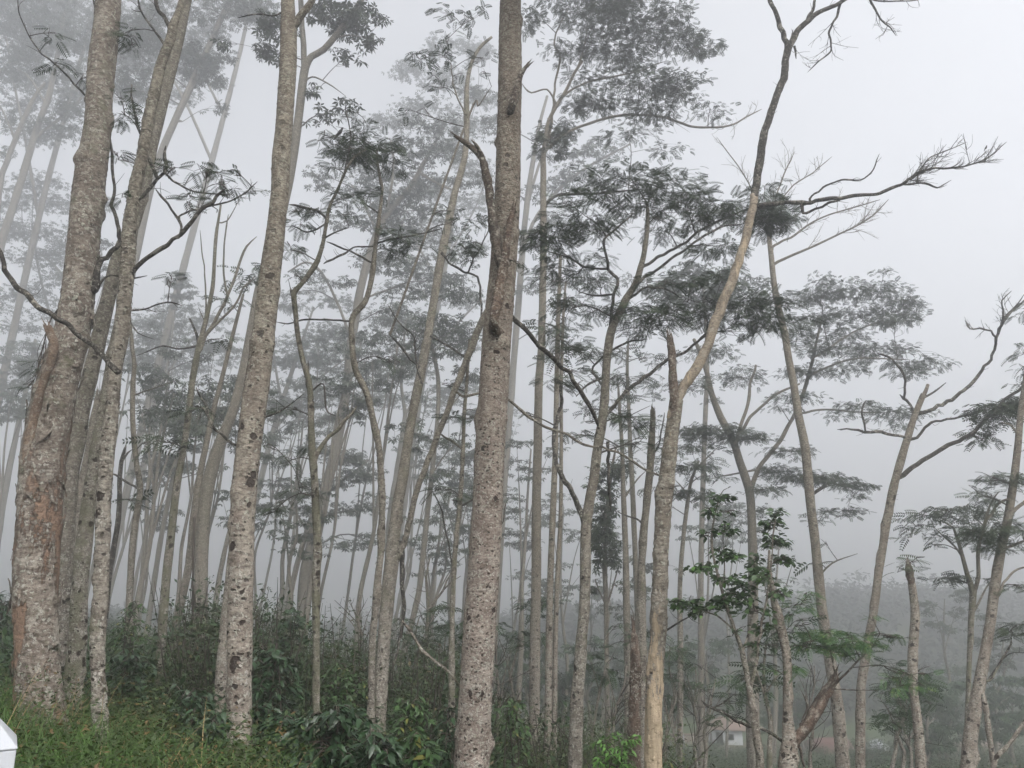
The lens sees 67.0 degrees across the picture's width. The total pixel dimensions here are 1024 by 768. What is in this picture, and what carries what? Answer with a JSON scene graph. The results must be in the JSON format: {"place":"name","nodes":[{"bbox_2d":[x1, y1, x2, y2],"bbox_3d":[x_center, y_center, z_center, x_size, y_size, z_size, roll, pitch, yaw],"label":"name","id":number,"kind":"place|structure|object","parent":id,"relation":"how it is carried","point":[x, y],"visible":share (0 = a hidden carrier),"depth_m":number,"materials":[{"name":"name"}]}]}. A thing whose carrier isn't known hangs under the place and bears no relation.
{"place":"outdoors","nodes":[
{"label":"outdoors","id":0,"kind":"place"},
{"bbox_2d":[0,0,1023,629],"label":"sky","id":1,"kind":"structure","parent":0,"point":[952,68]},
{"bbox_2d":[85,606,1023,767],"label":"ground","id":2,"kind":"structure","parent":0,"point":[904,628],"depth_m":86.21,"materials":[{"name":"green plant"}]},
{"bbox_2d":[0,380,30,511],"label":"shade tree","id":3,"kind":"object","parent":2,"relation":"on","point":[4,395],"visible":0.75,"depth_m":46.77,"materials":[{"name":"grey plant"}]},
{"bbox_2d":[0,339,47,545],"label":"shade tree","id":4,"kind":"object","parent":2,"relation":"on","point":[32,348],"visible":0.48,"depth_m":59.19,"materials":[{"name":"grey plant"}]},
{"bbox_2d":[0,0,92,262],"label":"shade tree","id":5,"kind":"object","parent":2,"relation":"on","point":[19,56],"visible":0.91,"depth_m":59.23,"materials":[{"name":"grey plant"}]},
{"bbox_2d":[0,168,119,347],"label":"shade tree","id":6,"kind":"object","parent":2,"relation":"on","point":[48,257],"visible":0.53,"depth_m":71.05,"materials":[{"name":"grey plant"}]},
{"bbox_2d":[6,0,144,744],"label":"shade tree","id":7,"kind":"object","parent":2,"relation":"on","point":[34,604],"visible":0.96,"depth_m":8.04,"materials":[{"name":"brown plant"}]},
{"bbox_2d":[0,0,156,407],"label":"shade tree","id":8,"kind":"object","parent":2,"relation":"on","point":[73,91],"visible":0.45,"depth_m":69.24,"materials":[{"name":"grey plant"}]},
{"bbox_2d":[63,217,139,730],"bbox_3d":[-5.339,0.985,10.064,0.379,6.889,0.288,0,-14,0],"label":"shade tree","id":9,"kind":"object","parent":2,"relation":"on","point":[77,640],"visible":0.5,"depth_m":9.66,"materials":[{"name":"grey plant"}]},
{"bbox_2d":[58,0,191,676],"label":"shade tree","id":10,"kind":"object","parent":2,"relation":"on","point":[92,365],"visible":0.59,"depth_m":10.77,"materials":[{"name":"grey plant"}]},
{"bbox_2d":[0,0,256,764],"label":"shade tree","id":11,"kind":"object","parent":2,"relation":"on","point":[128,269],"visible":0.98,"depth_m":7.70,"materials":[{"name":"grey plant"}]},
{"bbox_2d":[105,598,157,695],"bbox_3d":[-6.402,4.563,12.788,1.046,1.986,1.094,0,-14,0],"label":"leaved bush","id":12,"kind":"object","parent":2,"relation":"on","point":[130,614],"visible":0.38,"depth_m":12.86,"materials":[{"name":"green plant"}]},
{"bbox_2d":[105,647,164,722],"bbox_3d":[-5.381,4.292,10.748,1.190,1.238,1.009,9,-16,-31],"label":"coffee bush","id":13,"kind":"object","parent":2,"relation":"on","point":[127,664],"visible":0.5,"depth_m":10.73,"materials":[{"name":"green plant"}]},
{"bbox_2d":[111,322,181,677],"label":"shade tree","id":14,"kind":"object","parent":2,"relation":"on","point":[138,499],"visible":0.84,"depth_m":14.49,"materials":[{"name":"grey plant"}]},
{"bbox_2d":[91,301,241,617],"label":"shade tree","id":15,"kind":"object","parent":2,"relation":"on","point":[150,344],"visible":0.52,"depth_m":70.73,"materials":[{"name":"grey plant"}]},
{"bbox_2d":[122,338,214,632],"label":"shade tree","id":16,"kind":"object","parent":2,"relation":"on","point":[169,355],"visible":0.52,"depth_m":38.10,"materials":[{"name":"grey plant"}]},
{"bbox_2d":[133,270,204,600],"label":"shade tree","id":17,"kind":"object","parent":2,"relation":"on","point":[177,296],"visible":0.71,"depth_m":59.59,"materials":[{"name":"grey plant"}]},
{"bbox_2d":[0,658,340,767],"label":"grass","id":18,"kind":"structure","parent":2,"relation":"on","point":[80,737],"depth_m":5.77,"materials":[{"name":"green plant"}]},
{"bbox_2d":[125,406,229,646],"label":"shade tree","id":19,"kind":"object","parent":2,"relation":"on","point":[170,461],"visible":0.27,"depth_m":41.73,"materials":[{"name":"grey plant"}]},
{"bbox_2d":[119,372,241,634],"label":"shade tree","id":20,"kind":"object","parent":2,"relation":"on","point":[154,411],"visible":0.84,"depth_m":30.24,"materials":[{"name":"grey plant"}]},
{"bbox_2d":[149,683,225,750],"bbox_3d":[-3.399,3.614,8.014,1.076,0.980,0.920,8,-16,-28],"label":"coffee bush","id":21,"kind":"object","parent":2,"relation":"on","point":[200,696],"visible":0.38,"depth_m":7.95,"materials":[{"name":"green plant"}]},
{"bbox_2d":[110,0,280,576],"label":"shade tree","id":22,"kind":"object","parent":2,"relation":"on","point":[190,238],"visible":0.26,"depth_m":67.62,"materials":[{"name":"grey plant"}]},
{"bbox_2d":[113,0,280,279],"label":"shade tree","id":23,"kind":"object","parent":2,"relation":"on","point":[201,72],"visible":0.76,"depth_m":48.10,"materials":[{"name":"grey plant"}]},
{"bbox_2d":[167,708,237,767],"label":"coffee bush","id":24,"kind":"object","parent":2,"relation":"on","point":[221,718],"visible":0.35,"depth_m":6.81,"materials":[{"name":"green plant"}]},
{"bbox_2d":[136,187,269,704],"bbox_3d":[-5.916,0.928,14.070,2.488,10.255,0.933,1,-14,-5],"label":"shade tree","id":25,"kind":"object","parent":2,"relation":"on","point":[201,340],"visible":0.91,"depth_m":14.21,"materials":[{"name":"grey plant"}]},
{"bbox_2d":[165,262,260,707],"bbox_3d":[-6.328,2.082,16.882,1.631,9.821,1.485,0,-14,0],"label":"shade tree","id":26,"kind":"object","parent":2,"relation":"on","point":[190,555],"visible":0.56,"depth_m":16.93,"materials":[{"name":"grey plant"}]},
{"bbox_2d":[147,380,290,639],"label":"shade tree","id":27,"kind":"object","parent":2,"relation":"on","point":[229,386],"visible":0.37,"depth_m":32.75,"materials":[{"name":"grey plant"}]},
{"bbox_2d":[214,551,228,721],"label":"shade tree","id":28,"kind":"object","parent":2,"relation":"on","point":[220,676],"visible":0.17,"depth_m":10.84,"materials":[{"name":"grey plant"}]},
{"bbox_2d":[212,374,288,634],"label":"shade tree","id":29,"kind":"object","parent":2,"relation":"on","point":[226,542],"visible":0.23,"depth_m":34.39,"materials":[{"name":"grey plant"}]},
{"bbox_2d":[194,0,315,766],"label":"shade tree","id":30,"kind":"object","parent":2,"relation":"on","point":[241,528],"visible":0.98,"depth_m":8.11,"materials":[{"name":"grey plant"}]},
{"bbox_2d":[223,645,306,747],"bbox_3d":[-2.829,3.854,8.981,1.124,1.552,1.050,0,-14,0],"label":"coffee bush","id":31,"kind":"object","parent":2,"relation":"on","point":[269,669],"visible":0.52,"depth_m":9.01,"materials":[{"name":"green plant"}]},
{"bbox_2d":[243,714,320,767],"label":"coffee bush","id":32,"kind":"object","parent":2,"relation":"on","point":[291,731],"visible":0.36,"depth_m":6.78,"materials":[{"name":"green plant"}]},
{"bbox_2d":[192,0,393,650],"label":"shade tree","id":33,"kind":"object","parent":2,"relation":"on","point":[349,19],"visible":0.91,"depth_m":23.81,"materials":[{"name":"grey plant"}]},
{"bbox_2d":[264,473,338,635],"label":"shade tree","id":34,"kind":"object","parent":2,"relation":"on","point":[296,539],"visible":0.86,"depth_m":33.35,"materials":[{"name":"grey plant"}]},
{"bbox_2d":[267,400,336,636],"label":"shade tree","id":35,"kind":"object","parent":2,"relation":"on","point":[282,559],"visible":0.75,"depth_m":42.93,"materials":[{"name":"grey plant"}]},
{"bbox_2d":[201,284,407,506],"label":"shade tree","id":36,"kind":"object","parent":2,"relation":"on","point":[285,363],"visible":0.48,"depth_m":66.00,"materials":[{"name":"grey plant"}]},
{"bbox_2d":[281,336,345,623],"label":"shade tree","id":37,"kind":"object","parent":2,"relation":"on","point":[317,364],"visible":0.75,"depth_m":57.48,"materials":[{"name":"grey plant"}]},
{"bbox_2d":[256,103,379,736],"bbox_3d":[-2.700,0.461,10.180,1.515,9.277,0.796,-4,-14,14],"label":"shade tree","id":38,"kind":"object","parent":2,"relation":"on","point":[313,453],"visible":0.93,"depth_m":10.26,"materials":[{"name":"grey plant"}]},
{"bbox_2d":[279,703,378,767],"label":"coffee bush","id":39,"kind":"object","parent":2,"relation":"on","point":[330,740],"visible":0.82,"depth_m":6.57,"materials":[{"name":"green plant"}]},
{"bbox_2d":[257,442,403,628],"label":"shade tree","id":40,"kind":"object","parent":2,"relation":"on","point":[353,459],"visible":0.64,"depth_m":43.62,"materials":[{"name":"grey plant"}]},
{"bbox_2d":[301,360,383,653],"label":"shade tree","id":41,"kind":"object","parent":2,"relation":"on","point":[343,388],"visible":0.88,"depth_m":34.39,"materials":[{"name":"grey plant"}]},
{"bbox_2d":[306,650,395,744],"bbox_3d":[-2.426,5.010,11.681,1.508,1.897,1.638,-10,-17,35],"label":"coffee bush","id":42,"kind":"object","parent":2,"relation":"on","point":[343,694],"visible":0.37,"depth_m":11.66,"materials":[{"name":"green plant"}]},
{"bbox_2d":[312,327,400,648],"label":"shade tree","id":43,"kind":"object","parent":2,"relation":"on","point":[360,356],"visible":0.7,"depth_m":41.03,"materials":[{"name":"grey plant"}]},
{"bbox_2d":[278,118,441,753],"bbox_3d":[-2.186,0.639,10.602,2.305,9.503,1.109,3,-14,-12],"label":"shade tree","id":44,"kind":"object","parent":2,"relation":"on","point":[381,529],"visible":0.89,"depth_m":11.17,"materials":[{"name":"grey plant"}]},
{"bbox_2d":[341,724,408,767],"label":"coffee bush","id":45,"kind":"object","parent":2,"relation":"on","point":[382,758],"visible":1,"depth_m":6.13,"materials":[{"name":"green plant"}]},
{"bbox_2d":[338,348,411,669],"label":"shade tree","id":46,"kind":"object","parent":2,"relation":"on","point":[378,353],"visible":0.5,"depth_m":47.69,"materials":[{"name":"grey plant"}]},
{"bbox_2d":[283,112,476,653],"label":"shade tree","id":47,"kind":"object","parent":2,"relation":"on","point":[391,209],"visible":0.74,"depth_m":45.52,"materials":[{"name":"grey plant"}]},
{"bbox_2d":[336,302,447,551],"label":"shade tree","id":48,"kind":"object","parent":2,"relation":"on","point":[388,322],"visible":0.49,"depth_m":53.57,"materials":[{"name":"grey plant"}]},
{"bbox_2d":[354,320,430,648],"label":"shade tree","id":49,"kind":"object","parent":2,"relation":"on","point":[390,386],"visible":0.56,"depth_m":35.09,"materials":[{"name":"grey plant"}]},
{"bbox_2d":[387,696,438,767],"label":"coffee bush","id":50,"kind":"object","parent":2,"relation":"on","point":[417,708],"visible":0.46,"depth_m":9.70,"materials":[{"name":"green plant"}]},
{"bbox_2d":[333,31,497,574],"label":"shade tree","id":51,"kind":"object","parent":2,"relation":"on","point":[483,51],"visible":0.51,"depth_m":75.14,"materials":[{"name":"grey plant"}]},
{"bbox_2d":[389,726,447,767],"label":"coffee bush","id":52,"kind":"object","parent":2,"relation":"on","point":[420,752],"visible":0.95,"depth_m":6.34,"materials":[{"name":"green plant"}]},
{"bbox_2d":[377,601,462,690],"bbox_3d":[-2.029,6.585,16.788,1.961,3.576,1.255,5,-15,-19],"label":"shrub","id":53,"kind":"object","parent":2,"relation":"on","point":[440,608],"visible":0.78,"depth_m":17.15,"materials":[{"name":"green plant"}]},
{"bbox_2d":[371,491,472,668],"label":"shade tree","id":54,"kind":"object","parent":2,"relation":"on","point":[436,518],"visible":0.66,"depth_m":39.82,"materials":[{"name":"grey plant"}]},
{"bbox_2d":[379,282,483,693],"bbox_3d":[-3.279,4.771,31.684,5.184,18.656,3.060,0,-14,0],"label":"shade tree","id":55,"kind":"object","parent":2,"relation":"on","point":[458,330],"visible":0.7,"depth_m":32.85,"materials":[{"name":"grey plant"}]},
{"bbox_2d":[374,0,497,754],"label":"shade tree","id":56,"kind":"object","parent":2,"relation":"on","point":[395,551],"visible":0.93,"depth_m":13.41,"materials":[{"name":"grey plant"}]},
{"bbox_2d":[422,702,457,767],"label":"coffee bush","id":57,"kind":"object","parent":2,"relation":"on","point":[447,761],"visible":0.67,"depth_m":8.73,"materials":[{"name":"green plant"}]},
{"bbox_2d":[417,339,519,756],"bbox_3d":[-0.675,2.749,12.114,1.656,7.285,0.881,0,-14,0],"label":"shade tree","id":58,"kind":"object","parent":2,"relation":"on","point":[451,668],"visible":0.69,"depth_m":12.33,"materials":[{"name":"grey plant"}]},
{"bbox_2d":[435,440,510,685],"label":"shade tree","id":59,"kind":"object","parent":2,"relation":"on","point":[455,484],"visible":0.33,"depth_m":43.54,"materials":[{"name":"grey plant"}]},
{"bbox_2d":[401,0,599,767],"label":"shade tree","id":60,"kind":"object","parent":2,"relation":"on","point":[474,742],"visible":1,"depth_m":6.84,"materials":[{"name":"brown plant"}]},
{"bbox_2d":[0,558,1023,767],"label":"undergrowth","id":61,"kind":"object","parent":2,"relation":"on","point":[9,637],"depth_m":14.57,"materials":[{"name":"green plant"}]},
{"bbox_2d":[0,568,1023,732],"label":"wood","id":62,"kind":"object","parent":2,"relation":"on","point":[854,600],"visible":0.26,"depth_m":97.61,"materials":[{"name":"green plant"}]},
{"bbox_2d":[491,697,538,767],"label":"coffee bush","id":63,"kind":"object","parent":2,"relation":"on","point":[509,702],"visible":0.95,"depth_m":11.07,"materials":[{"name":"green plant"}]},
{"bbox_2d":[496,596,570,741],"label":"shade tree","id":64,"kind":"object","parent":2,"relation":"on","point":[521,608],"visible":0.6,"depth_m":18.10,"materials":[{"name":"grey plant"}]},
{"bbox_2d":[505,439,570,743],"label":"shade tree","id":65,"kind":"object","parent":2,"relation":"on","point":[528,478],"visible":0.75,"depth_m":37.05,"materials":[{"name":"grey plant"}]},
{"bbox_2d":[447,82,633,712],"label":"shade tree","id":66,"kind":"object","parent":2,"relation":"on","point":[530,186],"visible":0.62,"depth_m":51.92,"materials":[{"name":"grey plant"}]},
{"bbox_2d":[522,258,594,766],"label":"shade tree","id":67,"kind":"object","parent":2,"relation":"on","point":[549,630],"visible":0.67,"depth_m":16.66,"materials":[{"name":"grey plant"}]},
{"bbox_2d":[528,493,600,728],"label":"shade tree","id":68,"kind":"object","parent":2,"relation":"on","point":[570,537],"visible":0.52,"depth_m":45.65,"materials":[{"name":"grey plant"}]},
{"bbox_2d":[552,282,602,767],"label":"shade tree","id":69,"kind":"object","parent":2,"relation":"on","point":[555,628],"visible":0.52,"depth_m":16.61,"materials":[{"name":"grey plant"}]},
{"bbox_2d":[558,635,611,747],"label":"shade tree","id":70,"kind":"object","parent":2,"relation":"on","point":[588,679],"visible":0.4,"depth_m":39.22,"materials":[{"name":"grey plant"}]},
{"bbox_2d":[545,372,660,762],"bbox_3d":[2.518,4.880,19.237,3.031,10.516,1.872,6,-15,-21],"label":"shade tree","id":71,"kind":"object","parent":2,"relation":"on","point":[626,595],"visible":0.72,"depth_m":19.77,"materials":[{"name":"grey plant"}]},
{"bbox_2d":[578,448,635,746],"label":"shade tree","id":72,"kind":"object","parent":2,"relation":"on","point":[606,536],"visible":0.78,"depth_m":23.37,"materials":[{"name":"grey plant"}]},
{"bbox_2d":[590,732,641,767],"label":"green bush","id":73,"kind":"object","parent":2,"relation":"on","point":[618,758],"visible":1,"depth_m":7.89,"materials":[{"name":"green plant"}]},
{"bbox_2d":[586,623,649,763],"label":"shade tree","id":74,"kind":"object","parent":2,"relation":"on","point":[603,678],"visible":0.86,"depth_m":17.87,"materials":[{"name":"grey plant"}]},
{"bbox_2d":[627,615,641,767],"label":"trunk","id":75,"kind":"object","parent":2,"relation":"on","point":[634,720],"visible":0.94,"depth_m":9.78,"materials":[{"name":"brown wood"}]},
{"bbox_2d":[583,339,693,629],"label":"shade tree","id":76,"kind":"object","parent":2,"relation":"on","point":[633,521],"visible":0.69,"depth_m":22.26,"materials":[{"name":"grey plant"}]},
{"bbox_2d":[521,0,761,767],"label":"shade tree","id":77,"kind":"object","parent":2,"relation":"on","point":[607,11],"visible":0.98,"depth_m":20.98,"materials":[{"name":"green plant"}]},
{"bbox_2d":[618,406,664,767],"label":"shade tree","id":78,"kind":"object","parent":2,"relation":"on","point":[641,594],"visible":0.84,"depth_m":12.10,"materials":[{"name":"grey plant"}]},
{"bbox_2d":[518,157,825,767],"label":"shade tree","id":79,"kind":"object","parent":2,"relation":"on","point":[770,220],"visible":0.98,"depth_m":12.13,"materials":[{"name":"green plant"}]},
{"bbox_2d":[637,436,739,767],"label":"shade tree","id":80,"kind":"object","parent":2,"relation":"on","point":[681,494],"visible":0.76,"depth_m":21.68,"materials":[{"name":"grey plant"}]},
{"bbox_2d":[634,260,771,767],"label":"shade tree","id":81,"kind":"object","parent":2,"relation":"on","point":[699,270],"visible":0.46,"depth_m":35.23,"materials":[{"name":"grey plant"}]},
{"bbox_2d":[670,637,737,757],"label":"shade tree","id":82,"kind":"object","parent":2,"relation":"on","point":[722,643],"visible":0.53,"depth_m":45.63,"materials":[{"name":"grey plant"}]},
{"bbox_2d":[674,501,759,767],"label":"shade tree","id":83,"kind":"object","parent":2,"relation":"on","point":[707,526],"visible":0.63,"depth_m":45.10,"materials":[{"name":"grey plant"}]},
{"bbox_2d":[676,658,759,767],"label":"shade tree","id":84,"kind":"object","parent":2,"relation":"on","point":[706,724],"visible":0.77,"depth_m":16.79,"materials":[{"name":"grey plant"}]},
{"bbox_2d":[452,0,1004,767],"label":"shade tree","id":85,"kind":"object","parent":2,"relation":"on","point":[658,634],"visible":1,"depth_m":9.16,"materials":[{"name":"beige plant"}]},
{"bbox_2d":[660,486,800,767],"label":"broad leaf sapling","id":86,"kind":"object","parent":2,"relation":"on","point":[720,601],"visible":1,"depth_m":8.29,"materials":[{"name":"green plant"}]},
{"bbox_2d":[735,520,797,766],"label":"shade tree","id":87,"kind":"object","parent":2,"relation":"on","point":[775,712],"visible":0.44,"depth_m":39.78,"materials":[{"name":"grey plant"}]},
{"bbox_2d":[714,615,826,767],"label":"shade tree","id":88,"kind":"object","parent":2,"relation":"on","point":[759,683],"visible":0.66,"depth_m":12.23,"materials":[{"name":"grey plant"}]},
{"bbox_2d":[713,136,892,767],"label":"shade tree","id":89,"kind":"object","parent":2,"relation":"on","point":[842,760],"visible":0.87,"depth_m":15.88,"materials":[{"name":"grey plant"}]},
{"bbox_2d":[650,266,959,767],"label":"shade tree","id":90,"kind":"object","parent":2,"relation":"on","point":[730,433],"visible":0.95,"depth_m":22.54,"materials":[{"name":"grey plant"}]},
{"bbox_2d":[702,550,944,767],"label":"shade tree","id":91,"kind":"object","parent":2,"relation":"on","point":[792,739],"visible":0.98,"depth_m":8.44,"materials":[{"name":"green plant"}]},
{"bbox_2d":[866,672,946,767],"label":"shade tree","id":92,"kind":"object","parent":2,"relation":"on","point":[903,750],"visible":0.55,"depth_m":16.68,"materials":[{"name":"grey plant"}]},
{"bbox_2d":[881,555,932,767],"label":"shade tree","id":93,"kind":"object","parent":2,"relation":"on","point":[917,723],"visible":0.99,"depth_m":11.32,"materials":[{"name":"grey plant"}]},
{"bbox_2d":[869,656,947,767],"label":"shade tree","id":94,"kind":"object","parent":2,"relation":"on","point":[884,717],"visible":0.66,"depth_m":16.69,"materials":[{"name":"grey plant"}]},
{"bbox_2d":[896,688,958,767],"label":"shade tree","id":95,"kind":"object","parent":2,"relation":"on","point":[929,737],"visible":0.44,"depth_m":36.01,"materials":[{"name":"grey plant"}]},
{"bbox_2d":[837,290,1023,767],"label":"shade tree","id":96,"kind":"object","parent":2,"relation":"on","point":[995,413],"visible":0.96,"depth_m":13.01,"materials":[{"name":"grey plant"}]},
{"bbox_2d":[907,666,963,764],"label":"shade tree","id":97,"kind":"object","parent":2,"relation":"on","point":[947,718],"visible":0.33,"depth_m":46.27,"materials":[{"name":"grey plant"}]},
{"bbox_2d":[890,493,1003,724],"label":"shade tree","id":98,"kind":"object","parent":2,"relation":"on","point":[967,578],"visible":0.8,"depth_m":14.15,"materials":[{"name":"grey plant"}]},
{"bbox_2d":[918,583,979,766],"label":"shade tree","id":99,"kind":"object","parent":2,"relation":"on","point":[945,630],"visible":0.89,"depth_m":48.09,"materials":[{"name":"grey plant"}]},
{"bbox_2d":[946,675,1023,767],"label":"shade tree","id":100,"kind":"object","parent":2,"relation":"on","point":[960,689],"visible":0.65,"depth_m":39.46,"materials":[{"name":"grey plant"}]},
{"bbox_2d":[951,302,1023,767],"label":"shade tree","id":101,"kind":"object","parent":2,"relation":"on","point":[970,757],"visible":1,"depth_m":11.60,"materials":[{"name":"grey plant"}]},
{"bbox_2d":[966,613,1023,753],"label":"shade tree","id":102,"kind":"object","parent":2,"relation":"on","point":[1008,661],"visible":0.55,"depth_m":42.87,"materials":[{"name":"grey plant"}]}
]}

